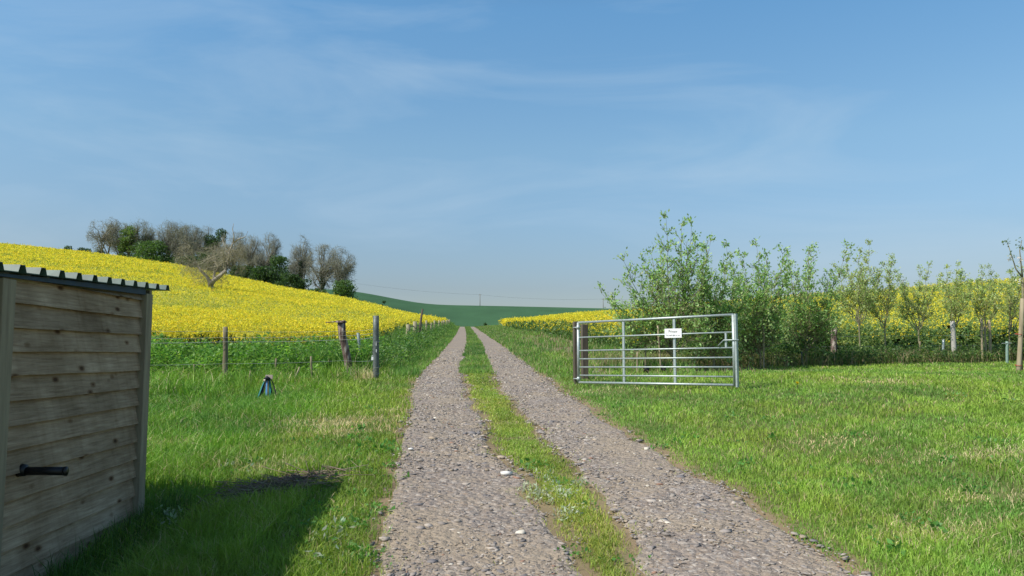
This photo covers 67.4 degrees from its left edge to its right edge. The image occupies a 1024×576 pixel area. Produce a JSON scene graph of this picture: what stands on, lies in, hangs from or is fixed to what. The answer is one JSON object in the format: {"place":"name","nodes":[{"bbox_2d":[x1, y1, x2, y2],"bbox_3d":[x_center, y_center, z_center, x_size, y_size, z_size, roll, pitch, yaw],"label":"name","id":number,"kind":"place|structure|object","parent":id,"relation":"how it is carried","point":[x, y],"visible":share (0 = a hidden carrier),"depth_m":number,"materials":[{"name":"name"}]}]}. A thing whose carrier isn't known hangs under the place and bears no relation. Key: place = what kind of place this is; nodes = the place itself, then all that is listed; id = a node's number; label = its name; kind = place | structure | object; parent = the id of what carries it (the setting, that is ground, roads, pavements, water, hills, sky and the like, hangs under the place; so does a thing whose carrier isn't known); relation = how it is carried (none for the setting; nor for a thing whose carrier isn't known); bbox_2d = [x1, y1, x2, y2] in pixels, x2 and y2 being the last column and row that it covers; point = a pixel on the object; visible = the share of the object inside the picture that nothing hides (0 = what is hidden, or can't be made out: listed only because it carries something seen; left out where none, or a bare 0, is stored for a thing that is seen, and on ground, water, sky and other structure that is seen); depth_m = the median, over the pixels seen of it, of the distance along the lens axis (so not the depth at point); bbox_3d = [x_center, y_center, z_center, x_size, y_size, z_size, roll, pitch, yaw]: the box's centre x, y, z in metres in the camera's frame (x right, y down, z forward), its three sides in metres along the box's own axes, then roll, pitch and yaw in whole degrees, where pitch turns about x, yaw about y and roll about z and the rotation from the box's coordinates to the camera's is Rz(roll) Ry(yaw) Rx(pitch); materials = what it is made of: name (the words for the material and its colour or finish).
{"place":"outdoors","nodes":[
{"label":"outdoors","id":0,"kind":"place"},
{"bbox_2d":[378,327,581,575],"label":"track","id":1,"kind":"structure","parent":0,"point":[474,498],"depth_m":5.65,"materials":[{"name":"grey gravel"}]},
{"bbox_2d":[501,471,512,474],"bbox_3d":[-0.048,1.622,6.712,0.109,0.046,0.061,0,-5,0],"label":"flint","id":2,"kind":"object","parent":1,"relation":"on","point":[506,472],"visible":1,"depth_m":6.69,"materials":[{"name":"white stone"}]},
{"bbox_2d":[0,0,1023,308],"label":"sky","id":3,"kind":"structure","parent":0,"point":[506,149],"materials":[{"name":"blue"}]},
{"bbox_2d":[41,289,1023,575],"bbox_3d":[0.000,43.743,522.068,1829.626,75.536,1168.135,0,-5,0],"label":"ground","id":4,"kind":"structure","parent":0,"point":[464,315],"depth_m":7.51,"materials":[{"name":"green plant"}]},
{"bbox_2d":[77,247,92,251],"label":"hedge bush","id":5,"kind":"object","parent":4,"relation":"on","point":[81,249],"visible":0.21,"depth_m":213.23,"materials":[{"name":"green plant"}]},
{"bbox_2d":[0,262,170,575],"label":"shed","id":6,"kind":"structure","parent":4,"relation":"on","point":[75,350],"depth_m":4.33,"materials":[{"name":"brown wood"}]},
{"bbox_2d":[86,217,124,253],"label":"bare tree","id":7,"kind":"object","parent":4,"relation":"on","point":[107,236],"visible":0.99,"depth_m":207.24,"materials":[{"name":"grey plant"}]},
{"bbox_2d":[32,481,206,575],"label":"grass","id":8,"kind":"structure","parent":4,"relation":"on","point":[136,519],"depth_m":4.60,"materials":[{"name":"green plant"}]},
{"bbox_2d":[110,222,129,255],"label":"bare tree","id":9,"kind":"object","parent":4,"relation":"on","point":[116,250],"visible":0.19,"depth_m":215.19,"materials":[{"name":"grey plant"}]},
{"bbox_2d":[117,225,138,257],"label":"leafy tree","id":10,"kind":"object","parent":4,"relation":"on","point":[123,246],"visible":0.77,"depth_m":207.03,"materials":[{"name":"green plant"}]},
{"bbox_2d":[125,219,154,257],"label":"bare tree","id":11,"kind":"object","parent":4,"relation":"on","point":[144,237],"visible":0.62,"depth_m":208.68,"materials":[{"name":"grey plant"}]},
{"bbox_2d":[131,240,174,262],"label":"bush","id":12,"kind":"object","parent":4,"relation":"on","point":[154,247],"visible":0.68,"depth_m":203.17,"materials":[{"name":"green plant"}]},
{"bbox_2d":[143,252,180,262],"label":"bush","id":13,"kind":"object","parent":4,"relation":"on","point":[164,257],"visible":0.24,"depth_m":203.30,"materials":[{"name":"green plant"}]},
{"bbox_2d":[147,220,183,255],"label":"bare tree","id":14,"kind":"object","parent":4,"relation":"on","point":[168,240],"visible":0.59,"depth_m":208.52,"materials":[{"name":"grey plant"}]},
{"bbox_2d":[162,219,194,255],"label":"bare tree","id":15,"kind":"object","parent":4,"relation":"on","point":[177,233],"visible":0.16,"depth_m":216.00,"materials":[{"name":"grey plant"}]},
{"bbox_2d":[167,223,205,262],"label":"bare tree","id":16,"kind":"object","parent":4,"relation":"on","point":[196,239],"visible":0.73,"depth_m":205.78,"materials":[{"name":"grey plant"}]},
{"bbox_2d":[170,255,204,268],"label":"bush","id":17,"kind":"object","parent":4,"relation":"on","point":[175,259],"visible":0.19,"depth_m":199.76,"materials":[{"name":"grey plant"}]},
{"bbox_2d":[188,225,217,258],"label":"bare tree","id":18,"kind":"object","parent":4,"relation":"on","point":[207,229],"visible":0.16,"depth_m":214.48,"materials":[{"name":"grey plant"}]},
{"bbox_2d":[191,251,224,272],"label":"bush","id":19,"kind":"object","parent":4,"relation":"on","point":[202,254],"visible":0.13,"depth_m":197.79,"materials":[{"name":"grey plant"}]},
{"bbox_2d":[172,223,250,290],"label":"dead tree","id":20,"kind":"object","parent":4,"relation":"on","point":[212,280],"visible":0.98,"depth_m":66.28,"materials":[{"name":"brown plant"}]},
{"bbox_2d":[202,228,226,274],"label":"leafy tree","id":21,"kind":"object","parent":4,"relation":"on","point":[210,241],"visible":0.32,"depth_m":207.60,"materials":[{"name":"green plant"}]},
{"bbox_2d":[0,244,431,344],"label":"rapeseed buds","id":22,"kind":"object","parent":4,"relation":"on","point":[178,286],"visible":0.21,"depth_m":53.72,"materials":[{"name":"yellow plant"}]},
{"bbox_2d":[0,242,447,349],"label":"rapeseed","id":23,"kind":"object","parent":4,"relation":"on","point":[256,288],"depth_m":49.46,"materials":[{"name":"yellow plant"}]},
{"bbox_2d":[151,317,445,343],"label":"rapeseed flowers","id":24,"kind":"object","parent":23,"relation":"attached to","point":[413,319],"visible":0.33,"depth_m":24.78,"materials":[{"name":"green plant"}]},
{"bbox_2d":[222,327,227,375],"bbox_3d":[-6.814,1.644,18.247,0.161,1.442,0.135,0,-5,0],"label":"fence post","id":25,"kind":"object","parent":4,"relation":"on","point":[225,348],"visible":0.75,"depth_m":18.22,"materials":[{"name":"brown wood"}]},
{"bbox_2d":[216,231,248,273],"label":"bare tree","id":26,"kind":"object","parent":4,"relation":"on","point":[231,265],"visible":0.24,"depth_m":201.37,"materials":[{"name":"grey plant"}]},
{"bbox_2d":[226,265,252,278],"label":"hedge bush","id":27,"kind":"object","parent":4,"relation":"on","point":[238,272],"visible":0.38,"depth_m":181.38,"materials":[{"name":"green plant"}]},
{"bbox_2d":[236,235,264,267],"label":"bare tree","id":28,"kind":"object","parent":4,"relation":"on","point":[252,247],"visible":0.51,"depth_m":196.37,"materials":[{"name":"grey plant"}]},
{"bbox_2d":[248,265,282,283],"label":"hedge bush","id":29,"kind":"object","parent":4,"relation":"on","point":[260,273],"visible":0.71,"depth_m":178.47,"materials":[{"name":"green plant"}]},
{"bbox_2d":[258,375,275,396],"bbox_3d":[-4.085,1.731,12.838,0.397,0.551,0.174,0,-5,0],"label":"tripod","id":30,"kind":"object","parent":4,"relation":"on","point":[267,379],"visible":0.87,"depth_m":12.84,"materials":[{"name":"blue metal"}]},
{"bbox_2d":[252,232,282,269],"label":"bare tree","id":31,"kind":"object","parent":4,"relation":"on","point":[264,261],"visible":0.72,"depth_m":194.33,"materials":[{"name":"grey plant"}]},
{"bbox_2d":[226,389,314,403],"bbox_3d":[-4.071,1.819,12.815,1.603,0.292,0.670,0,-5,0],"label":"grass tuft","id":32,"kind":"object","parent":4,"relation":"on","point":[271,394],"visible":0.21,"depth_m":12.77,"materials":[{"name":"green plant"}]},
{"bbox_2d":[150,331,392,377],"bbox_3d":[-10.755,1.815,20.876,14.512,1.407,5.544,0,-5,0],"label":"nettle patch","id":33,"kind":"object","parent":4,"relation":"on","point":[176,352],"visible":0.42,"depth_m":19.66,"materials":[{"name":"green plant"}]},
{"bbox_2d":[178,460,368,510],"bbox_3d":[-1.831,1.545,6.024,0.876,0.295,1.520,-3,-6,34],"label":"dead stem heap","id":34,"kind":"object","parent":4,"relation":"on","point":[291,477],"visible":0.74,"depth_m":5.99,"materials":[{"name":"plant"}]},
{"bbox_2d":[268,254,292,284],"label":"leafy tree","id":35,"kind":"object","parent":4,"relation":"on","point":[278,260],"visible":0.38,"depth_m":188.33,"materials":[{"name":"green plant"}]},
{"bbox_2d":[272,272,311,289],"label":"hedge bush","id":36,"kind":"object","parent":4,"relation":"on","point":[294,281],"visible":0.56,"depth_m":175.02,"materials":[{"name":"green plant"}]},
{"bbox_2d":[287,232,315,279],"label":"bare tree","id":37,"kind":"object","parent":4,"relation":"on","point":[296,267],"visible":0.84,"depth_m":186.89,"materials":[{"name":"grey plant"}]},
{"bbox_2d":[310,356,312,377],"bbox_3d":[-4.300,1.852,16.511,0.102,0.769,0.050,0,-5,0],"label":"stake","id":38,"kind":"object","parent":4,"relation":"on","point":[311,366],"visible":0.5,"depth_m":16.51,"materials":[{"name":"brown wood"}]},
{"bbox_2d":[309,288,328,293],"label":"bush","id":39,"kind":"object","parent":4,"relation":"on","point":[319,290],"visible":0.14,"depth_m":171.16,"materials":[{"name":"green plant"}]},
{"bbox_2d":[304,242,339,289],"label":"bare tree","id":40,"kind":"object","parent":4,"relation":"on","point":[322,276],"visible":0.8,"depth_m":182.51,"materials":[{"name":"grey plant"}]},
{"bbox_2d":[326,320,351,374],"bbox_3d":[-4.076,1.551,18.211,0.721,1.581,0.281,0,-5,0],"label":"leaning post","id":41,"kind":"object","parent":4,"relation":"on","point":[341,324],"visible":0.8,"depth_m":18.18,"materials":[{"name":"brown wood"}]},
{"bbox_2d":[323,245,357,294],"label":"bare tree","id":42,"kind":"object","parent":4,"relation":"on","point":[339,271],"visible":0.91,"depth_m":179.83,"materials":[{"name":"grey plant"}]},
{"bbox_2d":[330,279,357,299],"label":"bush","id":43,"kind":"object","parent":4,"relation":"on","point":[345,289],"visible":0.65,"depth_m":175.68,"materials":[{"name":"green plant"}]},
{"bbox_2d":[357,333,360,357],"bbox_3d":[-3.993,1.822,20.302,0.257,1.285,0.081,0,-5,0],"label":"metal stake","id":44,"kind":"object","parent":4,"relation":"on","point":[358,337],"visible":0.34,"depth_m":20.31,"materials":[{"name":"grey metal"}]},
{"bbox_2d":[371,316,379,377],"bbox_3d":[-2.919,1.364,16.453,0.171,1.542,0.138,0,-5,0],"label":"steel post","id":45,"kind":"object","parent":4,"relation":"on","point":[375,350],"visible":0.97,"depth_m":16.41,"materials":[{"name":"metal"}]},
{"bbox_2d":[151,328,375,364],"bbox_3d":[-6.272,1.374,17.733,7.081,0.821,1.561,-1,-5,9],"label":"wire fence","id":46,"kind":"object","parent":45,"relation":"attached to","point":[261,337],"visible":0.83,"depth_m":18.11,"materials":[{"name":"grey metal"}]},
{"bbox_2d":[334,321,455,371],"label":"bank weeds","id":47,"kind":"object","parent":4,"relation":"on","point":[407,344],"visible":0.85,"depth_m":25.08,"materials":[{"name":"green plant"}]},
{"bbox_2d":[413,321,416,331],"bbox_3d":[-4.472,2.172,35.448,0.213,1.250,0.212,0,-5,0],"label":"fence post","id":48,"kind":"object","parent":4,"relation":"on","point":[415,324],"visible":0.41,"depth_m":35.41,"materials":[{"name":"brown wood"}]},
{"bbox_2d":[418,309,422,331],"bbox_3d":[-4.429,1.929,36.973,0.319,1.861,0.108,0,-5,0],"label":"fence post","id":49,"kind":"object","parent":4,"relation":"on","point":[420,322],"visible":0.59,"depth_m":36.97,"materials":[{"name":"grey wood"}]},
{"bbox_2d":[150,365,729,563],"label":"pale weeds","id":50,"kind":"object","parent":4,"relation":"on","point":[324,528],"visible":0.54,"depth_m":4.88,"materials":[{"name":"green plant"}]},
{"bbox_2d":[280,321,701,376],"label":"tall grass","id":51,"kind":"structure","parent":4,"relation":"on","point":[511,339],"depth_m":24.52,"materials":[{"name":"green plant"}]},
{"bbox_2d":[514,468,592,521],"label":"silvery weeds","id":52,"kind":"object","parent":4,"relation":"on","point":[537,492],"visible":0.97,"depth_m":5.97,"materials":[{"name":"green plant"}]},
{"bbox_2d":[573,322,577,383],"bbox_3d":[1.213,1.322,14.484,0.105,1.377,0.105,1,-4,-12],"label":"gate post","id":53,"kind":"object","parent":4,"relation":"on","point":[575,351],"visible":0.51,"depth_m":14.45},
{"bbox_2d":[573,313,738,386],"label":"field gate","id":54,"kind":"structure","parent":53,"relation":"attached to","point":[674,333],"depth_m":12.95,"materials":[{"name":"metal"}]},
{"bbox_2d":[581,324,588,379],"bbox_3d":[1.468,1.391,15.533,0.125,1.314,0.125,1,-4,-12],"label":"gate post","id":55,"kind":"object","parent":4,"relation":"on","point":[584,341],"visible":0.56,"depth_m":15.49,"materials":[{"name":"brown wood"}]},
{"bbox_2d":[164,379,1019,573],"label":"lawn weeds","id":56,"kind":"object","parent":4,"relation":"on","point":[932,524],"visible":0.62,"depth_m":6.08,"materials":[{"name":"green plant"}]},
{"bbox_2d":[362,348,871,575],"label":"gravel","id":57,"kind":"structure","parent":4,"relation":"on","point":[504,360],"depth_m":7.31,"materials":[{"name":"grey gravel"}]},
{"bbox_2d":[657,325,660,369],"bbox_3d":[3.297,1.426,17.141,0.107,1.187,0.047,0,-5,0],"label":"stake","id":58,"kind":"object","parent":4,"relation":"on","point":[659,345],"visible":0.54,"depth_m":17.14,"materials":[{"name":"brown wood"}]},
{"bbox_2d":[594,209,727,368],"bbox_3d":[3.392,0.113,17.720,2.964,3.788,2.445,0,-5,0],"label":"young tree","id":59,"kind":"object","parent":4,"relation":"on","point":[668,307],"visible":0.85,"depth_m":17.42,"materials":[{"name":"green plant"}]},
{"bbox_2d":[680,239,755,370],"bbox_3d":[4.764,0.409,17.931,1.895,3.231,1.707,0,-5,0],"label":"young tree","id":60,"kind":"object","parent":4,"relation":"on","point":[724,323],"visible":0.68,"depth_m":17.79,"materials":[{"name":"green plant"}]},
{"bbox_2d":[718,238,795,367],"bbox_3d":[6.116,0.558,19.084,2.296,3.842,1.635,2,-5,-23],"label":"young tree","id":61,"kind":"object","parent":4,"relation":"on","point":[762,310],"visible":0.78,"depth_m":18.95,"materials":[{"name":"green plant"}]},
{"bbox_2d":[499,277,1023,353],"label":"rapeseed","id":62,"kind":"object","parent":4,"relation":"on","point":[554,330],"depth_m":28.55,"materials":[{"name":"yellow plant"}]},
{"bbox_2d":[501,314,1018,342],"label":"rapeseed flowers","id":63,"kind":"object","parent":62,"relation":"attached to","point":[546,318],"visible":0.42,"depth_m":32.05,"materials":[{"name":"yellow plant"}]},
{"bbox_2d":[500,280,1023,349],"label":"rapeseed buds","id":64,"kind":"object","parent":4,"relation":"on","point":[945,315],"visible":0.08,"depth_m":29.82,"materials":[{"name":"yellow plant"}]},
{"bbox_2d":[763,328,764,367],"bbox_3d":[6.141,1.523,18.739,0.077,1.173,0.045,0,-5,0],"label":"stake","id":65,"kind":"object","parent":4,"relation":"on","point":[763,349],"visible":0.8,"depth_m":18.73,"materials":[{"name":"brown wood"}]},
{"bbox_2d":[595,331,1023,370],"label":"bramble undergrowth","id":66,"kind":"object","parent":4,"relation":"on","point":[877,349],"visible":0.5,"depth_m":21.28,"materials":[{"name":"green plant"}]},
{"bbox_2d":[774,238,855,364],"bbox_3d":[7.821,0.419,20.221,1.675,3.464,2.056,3,-6,-32],"label":"young tree","id":67,"kind":"object","parent":4,"relation":"on","point":[811,320],"visible":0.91,"depth_m":20.04,"materials":[{"name":"green plant"}]},
{"bbox_2d":[831,328,836,352],"bbox_3d":[9.192,1.712,21.930,0.223,1.176,0.198,0,-5,0],"label":"fence post","id":68,"kind":"object","parent":4,"relation":"on","point":[833,345],"visible":0.37,"depth_m":21.89,"materials":[{"name":"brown wood"}]},
{"bbox_2d":[765,335,978,355],"bbox_3d":[11.799,1.691,22.834,10.866,0.677,0.610,1,-5,-13],"label":"wire fence","id":69,"kind":"object","parent":68,"relation":"attached to","point":[936,335],"visible":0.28,"depth_m":23.32,"materials":[{"name":"grey metal"}]},
{"bbox_2d":[831,239,884,351],"bbox_3d":[10.228,0.425,22.457,1.907,3.716,1.500,3,-6,-28],"label":"sapling","id":70,"kind":"object","parent":4,"relation":"on","point":[863,294],"visible":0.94,"depth_m":22.35,"materials":[{"name":"green plant"}]},
{"bbox_2d":[862,253,897,360],"bbox_3d":[10.836,0.662,22.725,1.022,3.262,1.667,2,-6,-26],"label":"sapling","id":71,"kind":"object","parent":4,"relation":"on","point":[890,286],"visible":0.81,"depth_m":22.44,"materials":[{"name":"green plant"}]},
{"bbox_2d":[893,261,942,349],"bbox_3d":[11.971,0.762,22.766,1.379,3.065,1.157,-2,-5,20],"label":"sapling","id":72,"kind":"object","parent":4,"relation":"on","point":[910,302],"visible":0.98,"depth_m":22.67,"materials":[{"name":"green plant"}]},
{"bbox_2d":[942,339,944,356],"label":"stake","id":73,"kind":"object","parent":4,"relation":"on","point":[943,343],"visible":0.43,"depth_m":22.72,"materials":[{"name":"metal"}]},
{"bbox_2d":[950,321,956,357],"bbox_3d":[13.051,1.659,22.692,0.169,1.365,0.169,0,-5,0],"label":"tree guard","id":74,"kind":"object","parent":4,"relation":"on","point":[953,335],"visible":0.47,"depth_m":22.66,"materials":[{"name":"white plastic"}]},
{"bbox_2d":[936,260,975,326],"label":"sapling","id":75,"kind":"object","parent":4,"relation":"on","point":[954,305],"visible":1,"depth_m":22.70,"materials":[{"name":"green plant"}]},
{"bbox_2d":[980,318,983,361],"bbox_3d":[13.792,1.613,22.544,0.106,1.444,0.068,0,-5,0],"label":"stake","id":76,"kind":"object","parent":4,"relation":"on","point":[981,328],"visible":0.84,"depth_m":22.54,"materials":[{"name":"brown wood"}]},
{"bbox_2d":[983,326,987,361],"bbox_3d":[13.962,1.733,22.635,0.055,1.202,0.062,0,-5,0],"label":"stake","id":77,"kind":"object","parent":4,"relation":"on","point":[985,343],"visible":0.75,"depth_m":22.64,"materials":[{"name":"brown wood"}]},
{"bbox_2d":[960,263,1016,329],"bbox_3d":[14.193,0.749,22.889,1.131,3.070,1.381,0,-5,0],"label":"sapling","id":78,"kind":"object","parent":4,"relation":"on","point":[981,296],"visible":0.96,"depth_m":22.93,"materials":[{"name":"green plant"}]},
{"bbox_2d":[988,320,991,361],"bbox_3d":[14.158,1.642,22.742,0.090,1.389,0.082,0,-5,0],"label":"stake","id":79,"kind":"object","parent":4,"relation":"on","point":[990,338],"visible":0.77,"depth_m":22.73,"materials":[{"name":"brown wood"}]},
{"bbox_2d":[1002,341,1011,363],"bbox_3d":[14.115,1.913,21.916,0.281,0.785,0.081,0,-5,0],"label":"green stake","id":80,"kind":"object","parent":4,"relation":"on","point":[1006,343],"visible":0.79,"depth_m":21.90,"materials":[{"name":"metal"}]},
{"bbox_2d":[1000,265,1023,359],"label":"sapling","id":81,"kind":"object","parent":4,"relation":"on","point":[1012,300],"visible":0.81,"depth_m":22.92,"materials":[{"name":"green plant"}]},
{"bbox_2d":[1001,237,1023,369],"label":"blossom tree","id":82,"kind":"object","parent":4,"relation":"on","point":[1021,275],"visible":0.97,"depth_m":17.09,"materials":[{"name":"green plant"}]},
{"bbox_2d":[1015,298,1023,370],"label":"tree stake","id":83,"kind":"object","parent":4,"relation":"on","point":[1018,364],"visible":0.92,"depth_m":16.64,"materials":[{"name":"brown wood"}]},
{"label":"power pole","id":84,"kind":"object","parent":4,"relation":"on","visible":0},
{"bbox_2d":[371,285,654,300],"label":"power line","id":85,"kind":"object","parent":84,"relation":"attached to","point":[529,298],"visible":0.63,"depth_m":458.59,"materials":[{"name":"grey metal"}]},
{"bbox_2d":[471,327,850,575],"bbox_3d":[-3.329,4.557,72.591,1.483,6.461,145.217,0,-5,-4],"label":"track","id":86,"kind":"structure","parent":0,"point":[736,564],"depth_m":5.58,"materials":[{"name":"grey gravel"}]},
{"bbox_2d":[593,344,1023,370],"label":"dry grass","id":87,"kind":"structure","parent":0,"point":[772,361],"depth_m":20.29,"materials":[{"name":"green plant"}]}
]}

